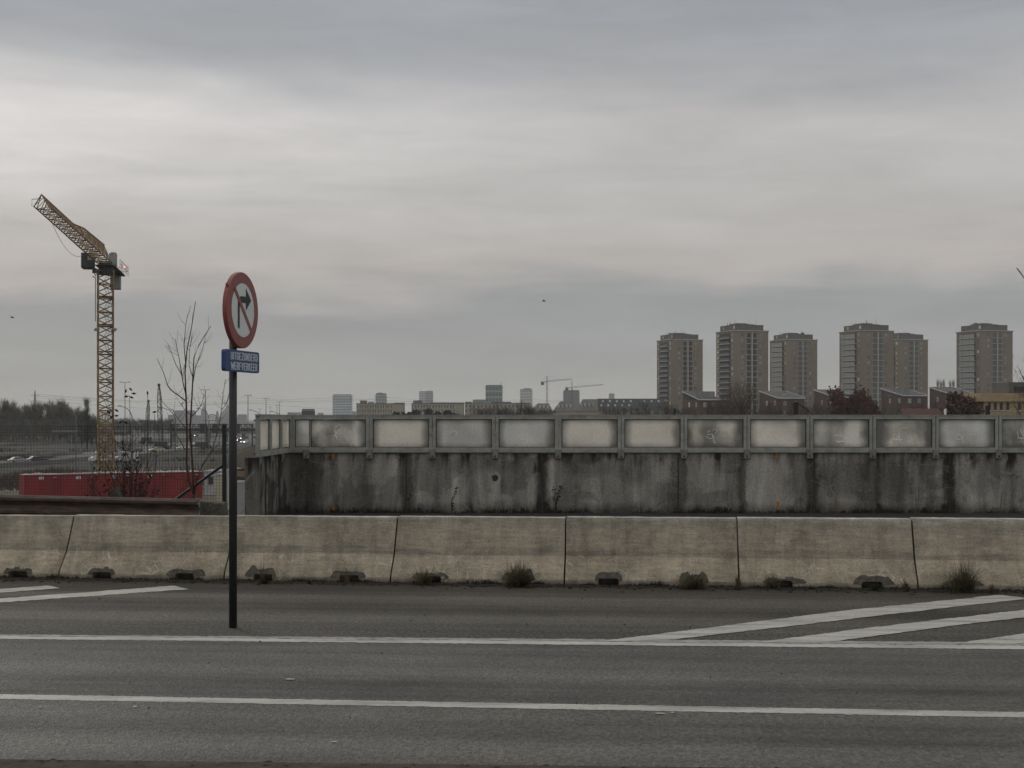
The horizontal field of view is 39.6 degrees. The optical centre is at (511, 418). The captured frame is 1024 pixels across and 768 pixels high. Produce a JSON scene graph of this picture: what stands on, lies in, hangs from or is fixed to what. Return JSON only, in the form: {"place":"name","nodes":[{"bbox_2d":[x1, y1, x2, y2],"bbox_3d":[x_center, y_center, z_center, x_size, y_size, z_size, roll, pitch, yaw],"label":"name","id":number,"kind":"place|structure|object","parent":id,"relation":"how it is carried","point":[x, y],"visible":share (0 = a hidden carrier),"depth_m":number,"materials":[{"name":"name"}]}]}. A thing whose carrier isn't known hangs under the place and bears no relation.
{"place":"outdoors","nodes":[
{"label":"outdoors","id":0,"kind":"place"},
{"bbox_2d":[0,468,215,500],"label":"site ground","id":1,"kind":"structure","parent":0,"point":[203,498],"depth_m":171.81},
{"bbox_2d":[57,472,97,496],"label":"container","id":2,"kind":"object","parent":1,"relation":"on","point":[74,487],"visible":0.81,"depth_m":155.36,"materials":[{"name":"metal"}]},
{"bbox_2d":[32,194,127,471],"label":"tower crane","id":3,"kind":"object","parent":1,"relation":"on","point":[109,267],"visible":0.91,"depth_m":169.12,"materials":[{"name":"yellow metal"}]},
{"bbox_2d":[97,471,133,496],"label":"container","id":4,"kind":"object","parent":1,"relation":"on","point":[100,484],"visible":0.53,"depth_m":157.03,"materials":[{"name":"metal"}]},
{"bbox_2d":[134,470,167,497],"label":"container","id":5,"kind":"object","parent":1,"relation":"on","point":[155,484],"visible":0.34,"depth_m":159.89,"materials":[{"name":"metal"}]},
{"bbox_2d":[164,470,201,497],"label":"container","id":6,"kind":"object","parent":1,"relation":"on","point":[198,491],"visible":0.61,"depth_m":161.51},
{"bbox_2d":[203,469,227,494],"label":"site cabin","id":7,"kind":"object","parent":1,"relation":"on","point":[209,487],"visible":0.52,"depth_m":168.00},
{"bbox_2d":[195,446,254,475],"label":"earth mound","id":8,"kind":"object","parent":1,"relation":"on","point":[243,454],"visible":0.2,"depth_m":226.46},
{"bbox_2d":[0,434,220,443],"bbox_3d":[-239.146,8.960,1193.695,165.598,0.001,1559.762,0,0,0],"label":"slip road","id":9,"kind":"structure","parent":0,"point":[117,438],"depth_m":688.84,"materials":[{"name":"asphalt"}]},
{"bbox_2d":[174,410,195,423],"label":"building","id":10,"kind":"structure","parent":0,"point":[180,413],"depth_m":2600.00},
{"bbox_2d":[215,473,227,502],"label":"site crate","id":11,"kind":"object","parent":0,"point":[218,490],"visible":0.39,"depth_m":150.00,"materials":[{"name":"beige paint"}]},
{"bbox_2d":[216,404,228,423],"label":"domed building","id":12,"kind":"structure","parent":0,"point":[224,414],"depth_m":2786.48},
{"bbox_2d":[237,414,246,423],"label":"building","id":13,"kind":"structure","parent":0,"point":[241,418],"depth_m":2600.00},
{"bbox_2d":[0,420,495,514],"bbox_3d":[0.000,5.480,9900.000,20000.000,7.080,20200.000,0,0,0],"label":"ground","id":14,"kind":"structure","parent":0,"point":[85,465],"depth_m":371.85,"materials":[{"name":"grey"}]},
{"bbox_2d":[0,397,17,433],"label":"tree","id":15,"kind":"object","parent":14,"relation":"on","point":[6,407],"visible":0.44,"depth_m":573.00,"materials":[{"name":"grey plant"}]},
{"bbox_2d":[4,407,23,441],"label":"tree","id":16,"kind":"object","parent":14,"relation":"on","point":[15,415],"visible":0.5,"depth_m":559.31,"materials":[{"name":"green plant"}]},
{"bbox_2d":[20,403,42,441],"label":"tree","id":17,"kind":"object","parent":14,"relation":"on","point":[31,414],"visible":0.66,"depth_m":559.69,"materials":[{"name":"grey plant"}]},
{"bbox_2d":[24,401,46,439],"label":"tree","id":18,"kind":"object","parent":14,"relation":"on","point":[41,410],"visible":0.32,"depth_m":573.16,"materials":[{"name":"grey plant"}]},
{"bbox_2d":[0,440,79,446],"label":"crash barrier","id":19,"kind":"object","parent":14,"relation":"on","point":[32,443],"visible":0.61,"depth_m":489.63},
{"bbox_2d":[19,473,60,495],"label":"container","id":20,"kind":"object","parent":14,"relation":"on","point":[42,487],"visible":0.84,"depth_m":153.44,"materials":[{"name":"metal"}]},
{"bbox_2d":[0,418,88,442],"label":"thicket","id":21,"kind":"object","parent":14,"relation":"on","point":[30,432],"visible":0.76,"depth_m":530.14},
{"bbox_2d":[43,406,58,440],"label":"tree","id":22,"kind":"object","parent":14,"relation":"on","point":[51,416],"visible":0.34,"depth_m":587.38,"materials":[{"name":"grey plant"}]},
{"bbox_2d":[53,398,70,438],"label":"tree","id":23,"kind":"object","parent":14,"relation":"on","point":[61,414],"visible":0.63,"depth_m":559.18,"materials":[{"name":"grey plant"}]},
{"bbox_2d":[55,405,76,470],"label":"street lamp","id":24,"kind":"object","parent":14,"relation":"on","point":[75,437],"visible":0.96,"depth_m":239.94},
{"bbox_2d":[76,410,84,447],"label":"tree","id":25,"kind":"object","parent":14,"relation":"on","point":[81,435],"visible":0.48,"depth_m":449.71,"materials":[{"name":"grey plant"}]},
{"bbox_2d":[81,397,93,449],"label":"poplar tree","id":26,"kind":"object","parent":14,"relation":"on","point":[86,417],"visible":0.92,"depth_m":419.41,"materials":[{"name":"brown plant"}]},
{"bbox_2d":[52,427,129,443],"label":"overpass","id":27,"kind":"object","parent":14,"relation":"on","point":[58,433],"visible":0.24,"depth_m":522.00,"materials":[{"name":"concrete"}]},
{"bbox_2d":[0,447,228,490],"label":"scrub","id":28,"kind":"object","parent":14,"relation":"on","point":[7,485],"visible":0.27,"depth_m":238.44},
{"bbox_2d":[0,434,254,467],"bbox_3d":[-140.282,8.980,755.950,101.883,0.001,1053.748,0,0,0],"label":"motorway","id":29,"kind":"structure","parent":14,"relation":"on","point":[212,440],"depth_m":448.13,"materials":[{"name":"asphalt"}]},
{"bbox_2d":[6,457,30,462],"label":"car","id":30,"kind":"object","parent":29,"relation":"on","point":[16,459],"visible":0.75,"depth_m":281.00,"materials":[{"name":"silver paint"}]},
{"bbox_2d":[0,456,91,467],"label":"crash barrier","id":31,"kind":"object","parent":29,"relation":"on","point":[30,463],"visible":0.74,"depth_m":280.02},
{"bbox_2d":[28,452,81,457],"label":"crash barrier","id":32,"kind":"object","parent":29,"relation":"on","point":[57,453],"visible":0.5,"depth_m":345.32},
{"bbox_2d":[152,384,169,448],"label":"crawler crane","id":33,"kind":"object","parent":29,"relation":"on","point":[160,403],"visible":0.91,"depth_m":419.97,"materials":[{"name":"metal"}]},
{"bbox_2d":[139,441,249,456],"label":"crash barrier","id":34,"kind":"object","parent":29,"relation":"on","point":[200,448],"visible":0.24,"depth_m":404.85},
{"bbox_2d":[139,400,152,443],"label":"crawler crane","id":35,"kind":"object","parent":14,"relation":"on","point":[146,428],"visible":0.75,"depth_m":519.95,"materials":[{"name":"metal"}]},
{"bbox_2d":[166,428,254,441],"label":"overpass","id":36,"kind":"object","parent":14,"relation":"on","point":[243,433],"visible":0.36,"depth_m":560.00,"materials":[{"name":"concrete"}]},
{"bbox_2d":[170,424,253,448],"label":"sign gantry","id":37,"kind":"object","parent":14,"relation":"on","point":[238,429],"visible":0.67,"depth_m":430.00,"materials":[{"name":"metal"}]},
{"bbox_2d":[237,480,244,514],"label":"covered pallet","id":38,"kind":"object","parent":14,"relation":"on","point":[240,496],"visible":0.38,"depth_m":120.00,"materials":[{"name":"paint"}]},
{"bbox_2d":[356,400,404,432],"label":"apartment slab","id":39,"kind":"structure","parent":14,"relation":"on","point":[363,407],"depth_m":900.00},
{"bbox_2d":[375,393,386,402],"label":"office tower","id":40,"kind":"structure","parent":14,"relation":"on","point":[381,397],"depth_m":2000.00,"materials":[{"name":"grey glass"}]},
{"bbox_2d":[411,400,463,432],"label":"apartment slab","id":41,"kind":"structure","parent":14,"relation":"on","point":[452,407],"depth_m":900.00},
{"bbox_2d":[465,402,530,432],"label":"apartment slab","id":42,"kind":"structure","parent":14,"relation":"on","point":[480,406],"depth_m":900.00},
{"bbox_2d":[629,400,653,414],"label":"tree","id":43,"kind":"object","parent":14,"relation":"on","point":[645,411],"visible":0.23,"depth_m":333.26,"materials":[{"name":"brown plant"}]},
{"bbox_2d":[654,401,677,414],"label":"tree","id":44,"kind":"object","parent":14,"relation":"on","point":[667,409],"visible":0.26,"depth_m":344.55,"materials":[{"name":"brown plant"}]},
{"bbox_2d":[704,401,721,414],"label":"tree","id":45,"kind":"object","parent":14,"relation":"on","point":[711,412],"visible":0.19,"depth_m":328.03,"materials":[{"name":"brown plant"}]},
{"bbox_2d":[715,389,739,414],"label":"bare tree","id":46,"kind":"object","parent":14,"relation":"on","point":[727,411],"visible":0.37,"depth_m":308.96,"materials":[{"name":"brown plant"}]},
{"bbox_2d":[722,380,767,414],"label":"bare tree","id":47,"kind":"object","parent":14,"relation":"on","point":[741,408],"visible":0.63,"depth_m":298.68,"materials":[{"name":"brown plant"}]},
{"bbox_2d":[773,397,793,414],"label":"tree","id":48,"kind":"object","parent":14,"relation":"on","point":[781,412],"visible":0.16,"depth_m":315.30,"materials":[{"name":"brown plant"}]},
{"bbox_2d":[801,401,822,414],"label":"tree","id":49,"kind":"object","parent":14,"relation":"on","point":[814,411],"visible":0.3,"depth_m":333.44,"materials":[{"name":"brown plant"}]},
{"bbox_2d":[827,385,878,414],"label":"red leaved tree","id":50,"kind":"object","parent":14,"relation":"on","point":[841,404],"visible":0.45,"depth_m":288.66,"materials":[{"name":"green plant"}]},
{"bbox_2d":[857,397,880,414],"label":"red leaved tree","id":51,"kind":"object","parent":14,"relation":"on","point":[869,407],"visible":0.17,"depth_m":284.32,"materials":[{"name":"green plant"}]},
{"bbox_2d":[941,388,984,414],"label":"rust leaved tree","id":52,"kind":"object","parent":14,"relation":"on","point":[958,404],"visible":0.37,"depth_m":229.91,"materials":[{"name":"brown plant"}]},
{"bbox_2d":[1004,356,1023,414],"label":"bare tree","id":53,"kind":"object","parent":14,"relation":"on","point":[1018,394],"visible":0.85,"depth_m":160.02,"materials":[{"name":"brown plant"}]},
{"bbox_2d":[301,409,314,419],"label":"building","id":54,"kind":"structure","parent":0,"point":[307,411],"depth_m":800.00,"materials":[{"name":"metal"}]},
{"bbox_2d":[332,394,351,419],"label":"office tower","id":55,"kind":"structure","parent":0,"point":[341,405],"depth_m":2300.00,"materials":[{"name":"grey glass"}]},
{"bbox_2d":[0,758,822,767],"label":"verge","id":56,"kind":"structure","parent":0,"point":[26,763],"depth_m":7.85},
{"bbox_2d":[485,385,502,402],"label":"office tower","id":57,"kind":"structure","parent":0,"point":[494,393],"depth_m":1500.00,"materials":[{"name":"grey glass"}]},
{"bbox_2d":[0,639,1023,767],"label":"road","id":58,"kind":"structure","parent":0,"point":[990,680],"depth_m":9.60,"materials":[{"name":"asphalt"}]},
{"bbox_2d":[0,694,1023,716],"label":"lane line","id":59,"kind":"object","parent":58,"relation":"on","point":[561,706],"visible":1,"depth_m":9.52,"materials":[{"name":"paint"}]},
{"bbox_2d":[0,576,1023,648],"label":"road shoulder","id":60,"kind":"object","parent":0,"point":[322,610],"visible":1,"depth_m":14.19},
{"bbox_2d":[0,585,56,592],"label":"hatch stripe","id":61,"kind":"object","parent":60,"relation":"on","point":[26,588],"visible":1,"depth_m":16.07,"materials":[{"name":"paint"}]},
{"bbox_2d":[0,514,74,577],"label":"barrier block","id":62,"kind":"structure","parent":60,"relation":"on","point":[34,545],"depth_m":17.37,"materials":[{"name":"concrete"}]},
{"bbox_2d":[0,586,185,601],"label":"hatch stripe","id":63,"kind":"object","parent":60,"relation":"on","point":[122,591],"visible":1,"depth_m":15.62,"materials":[{"name":"paint"}]},
{"bbox_2d":[59,514,228,579],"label":"barrier block","id":64,"kind":"structure","parent":60,"relation":"on","point":[147,546],"depth_m":17.19,"materials":[{"name":"concrete"}]},
{"bbox_2d":[221,272,258,627],"bbox_3d":[-2.539,0.386,13.089,0.146,3.469,0.750,0,0,13],"label":"traffic sign","id":65,"kind":"object","parent":60,"relation":"on","point":[240,310],"visible":1,"depth_m":13.06,"materials":[{"name":"metal"}]},
{"bbox_2d":[225,515,398,581],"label":"barrier block","id":66,"kind":"structure","parent":60,"relation":"on","point":[291,547],"depth_m":16.97,"materials":[{"name":"concrete"}]},
{"bbox_2d":[391,516,565,583],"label":"barrier block","id":67,"kind":"structure","parent":60,"relation":"on","point":[453,549],"depth_m":16.76,"materials":[{"name":"concrete"}]},
{"bbox_2d":[0,577,1020,592],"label":"dirt strip","id":68,"kind":"object","parent":60,"relation":"on","point":[471,584],"visible":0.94,"depth_m":16.47,"materials":[{"name":"soil"}]},
{"bbox_2d":[402,566,439,584],"bbox_3d":[-1.004,1.798,16.479,0.602,0.243,0.337,0,0,-13],"label":"grass tuft","id":69,"kind":"object","parent":68,"relation":"on","point":[423,579],"visible":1,"depth_m":16.48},
{"bbox_2d":[0,574,1020,590],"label":"moss line","id":70,"kind":"object","parent":68,"relation":"on","point":[472,582],"visible":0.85,"depth_m":16.57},
{"bbox_2d":[2,577,1023,595],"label":"grit","id":71,"kind":"object","parent":68,"relation":"on","point":[569,587],"visible":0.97,"depth_m":16.36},
{"bbox_2d":[496,560,541,587],"bbox_3d":[0.077,1.748,16.249,0.700,0.343,0.369,0,0,0],"label":"grass tuft","id":72,"kind":"object","parent":68,"relation":"on","point":[518,578],"visible":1,"depth_m":16.22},
{"bbox_2d":[667,568,715,589],"bbox_3d":[2.021,1.790,16.042,0.759,0.261,0.391,0,0,0],"label":"grass tuft","id":73,"kind":"object","parent":68,"relation":"on","point":[691,582],"visible":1,"depth_m":16.04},
{"bbox_2d":[755,569,788,588],"bbox_3d":[2.910,1.791,16.098,0.588,0.258,0.289,0,0,0],"label":"grass tuft","id":74,"kind":"object","parent":68,"relation":"on","point":[771,584],"visible":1,"depth_m":16.09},
{"bbox_2d":[0,636,1023,648],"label":"edge line","id":75,"kind":"object","parent":60,"relation":"on","point":[561,642],"visible":1,"depth_m":12.20,"materials":[{"name":"paint"}]},
{"bbox_2d":[0,634,1023,644],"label":"faded edge line","id":76,"kind":"object","parent":60,"relation":"on","point":[759,641],"visible":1,"depth_m":12.37,"materials":[{"name":"paint"}]},
{"bbox_2d":[565,516,737,586],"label":"barrier block","id":77,"kind":"structure","parent":60,"relation":"on","point":[629,550],"depth_m":16.53,"materials":[{"name":"concrete"}]},
{"bbox_2d":[606,595,1023,640],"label":"hatch stripe","id":78,"kind":"object","parent":60,"relation":"on","point":[823,617],"visible":1,"depth_m":13.72,"materials":[{"name":"paint"}]},
{"bbox_2d":[737,517,916,588],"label":"barrier block","id":79,"kind":"structure","parent":60,"relation":"on","point":[814,552],"depth_m":16.31,"materials":[{"name":"concrete"}]},
{"bbox_2d":[762,610,1023,641],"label":"hatch stripe","id":80,"kind":"object","parent":60,"relation":"on","point":[864,632],"visible":1,"depth_m":13.00,"materials":[{"name":"paint"}]},
{"bbox_2d":[935,556,988,592],"bbox_3d":[4.970,1.678,15.724,0.829,0.484,0.356,0,0,0],"label":"grass tuft","id":81,"kind":"object","parent":60,"relation":"on","point":[961,584],"visible":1,"depth_m":15.71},
{"bbox_2d":[910,517,1023,589],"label":"barrier block","id":82,"kind":"structure","parent":60,"relation":"on","point":[996,545],"depth_m":16.15,"materials":[{"name":"concrete"}]},
{"bbox_2d":[960,633,1023,643],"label":"hatch stripe","id":83,"kind":"object","parent":60,"relation":"on","point":[1015,639],"visible":1,"depth_m":12.29,"materials":[{"name":"paint"}]},
{"bbox_2d":[0,0,1023,419],"label":"sky","id":84,"kind":"structure","parent":0,"point":[401,189],"materials":[{"name":"grey"}]},
{"bbox_2d":[520,388,531,406],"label":"office tower","id":85,"kind":"structure","parent":0,"point":[526,395],"depth_m":2000.00,"materials":[{"name":"grey glass"}]},
{"bbox_2d":[530,399,597,414],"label":"terraced houses","id":86,"kind":"structure","parent":0,"point":[587,406],"depth_m":621.77,"materials":[{"name":"grey brick"}]},
{"bbox_2d":[563,390,579,410],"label":"office tower","id":87,"kind":"structure","parent":0,"point":[568,395],"depth_m":1700.00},
{"bbox_2d":[597,399,664,414],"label":"slate roof building","id":88,"kind":"structure","parent":0,"point":[606,404],"depth_m":631.78,"materials":[{"name":"grey stone"}]},
{"bbox_2d":[287,513,1023,562],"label":"verge","id":89,"kind":"structure","parent":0,"point":[938,515],"depth_m":28.71,"materials":[{"name":"soil"}]},
{"bbox_2d":[83,455,127,496],"bbox_3d":[-6.985,1.272,24.621,0.850,1.352,0.335,0,0,0],"label":"bare shrub","id":90,"kind":"object","parent":89,"relation":"on","point":[92,485],"visible":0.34,"depth_m":24.61,"materials":[{"name":"brown plant"}]},
{"bbox_2d":[0,495,224,515],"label":"guard rail","id":91,"kind":"object","parent":89,"relation":"on","point":[41,505],"visible":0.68,"depth_m":21.25,"materials":[{"name":"metal"}]},
{"bbox_2d":[0,425,226,502],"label":"fence","id":92,"kind":"object","parent":89,"relation":"on","point":[223,465],"visible":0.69,"depth_m":24.99,"materials":[{"name":"black metal"}]},
{"bbox_2d":[107,486,122,496],"bbox_3d":[-6.565,1.520,23.525,0.280,0.800,0.250,0,0,0],"label":"stone stub","id":93,"kind":"object","parent":89,"relation":"on","point":[115,492],"visible":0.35,"depth_m":23.40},
{"bbox_2d":[87,425,158,497],"bbox_3d":[-6.670,1.006,24.505,1.233,1.886,0.345,0,0,4],"label":"bare shrub","id":94,"kind":"object","parent":89,"relation":"on","point":[131,494],"visible":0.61,"depth_m":24.50,"materials":[{"name":"brown plant"}]},
{"bbox_2d":[156,301,228,498],"bbox_3d":[-5.374,0.014,23.997,1.288,3.981,0.332,0,0,0],"label":"sapling","id":95,"kind":"object","parent":89,"relation":"on","point":[193,486],"visible":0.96,"depth_m":24.02,"materials":[{"name":"brown plant"}]},
{"bbox_2d":[200,500,227,514],"bbox_3d":[-4.423,1.594,21.240,0.417,0.752,0.320,0,0,0],"label":"concrete stub","id":96,"kind":"object","parent":89,"relation":"on","point":[208,507],"visible":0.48,"depth_m":21.08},
{"bbox_2d":[245,453,1023,514],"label":"concrete wall","id":97,"kind":"structure","parent":89,"relation":"on","point":[736,482],"depth_m":29.20,"materials":[{"name":"grey concrete"}]},
{"bbox_2d":[254,414,291,465],"bbox_3d":[-4.547,0.379,27.265,0.130,0.932,3.810,0,0,0],"label":"screen return","id":98,"kind":"object","parent":97,"relation":"on","point":[272,437],"visible":1,"depth_m":26.80,"materials":[{"name":"paint"}]},
{"bbox_2d":[291,415,1023,458],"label":"screen fence","id":99,"kind":"object","parent":97,"relation":"on","point":[810,435],"visible":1,"depth_m":29.19,"materials":[{"name":"paint"}]},
{"bbox_2d":[296,506,1022,512],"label":"ground weeds","id":100,"kind":"object","parent":89,"relation":"on","point":[726,510],"visible":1,"depth_m":29.10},
{"bbox_2d":[657,331,702,414],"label":"tower block","id":101,"kind":"structure","parent":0,"point":[679,363],"depth_m":795.70,"materials":[{"name":"brick"}]},
{"bbox_2d":[682,391,719,414],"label":"brick house","id":102,"kind":"structure","parent":0,"point":[698,400],"depth_m":402.81,"materials":[{"name":"brown brick"}]},
{"bbox_2d":[715,319,768,414],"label":"tower block","id":103,"kind":"structure","parent":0,"point":[742,351],"depth_m":712.10,"materials":[{"name":"brick"}]},
{"bbox_2d":[759,391,805,414],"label":"brick house","id":104,"kind":"structure","parent":0,"point":[784,398],"depth_m":402.85,"materials":[{"name":"brown brick"}]},
{"bbox_2d":[770,330,816,414],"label":"tower block","id":105,"kind":"structure","parent":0,"point":[793,362],"depth_m":795.99,"materials":[{"name":"brick"}]},
{"bbox_2d":[813,389,850,414],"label":"brick house","id":106,"kind":"structure","parent":0,"point":[821,396],"depth_m":406.26,"materials":[{"name":"brown brick"}]},
{"bbox_2d":[838,319,893,411],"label":"tower block","id":107,"kind":"structure","parent":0,"point":[866,355],"depth_m":711.99,"materials":[{"name":"brick"}]},
{"bbox_2d":[880,388,928,414],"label":"brick house","id":108,"kind":"structure","parent":0,"point":[890,397],"depth_m":403.18,"materials":[{"name":"brown brick"}]},
{"bbox_2d":[894,333,927,407],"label":"tower block","id":109,"kind":"structure","parent":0,"point":[911,361],"depth_m":794.94,"materials":[{"name":"brick"}]},
{"bbox_2d":[897,409,946,414],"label":"house","id":110,"kind":"structure","parent":0,"point":[919,412],"depth_m":241.53,"materials":[{"name":"red tile"}]},
{"bbox_2d":[929,387,970,413],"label":"brick house","id":111,"kind":"structure","parent":0,"point":[937,394],"depth_m":405.47,"materials":[{"name":"brown brick"}]},
{"bbox_2d":[955,322,1012,392],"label":"tower block","id":112,"kind":"structure","parent":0,"point":[984,356],"depth_m":712.28,"materials":[{"name":"brick"},{"name":"concrete"},{"name":"glass"}]},
{"bbox_2d":[963,382,1023,414],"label":"brick building","id":113,"kind":"structure","parent":0,"point":[999,396],"depth_m":230.35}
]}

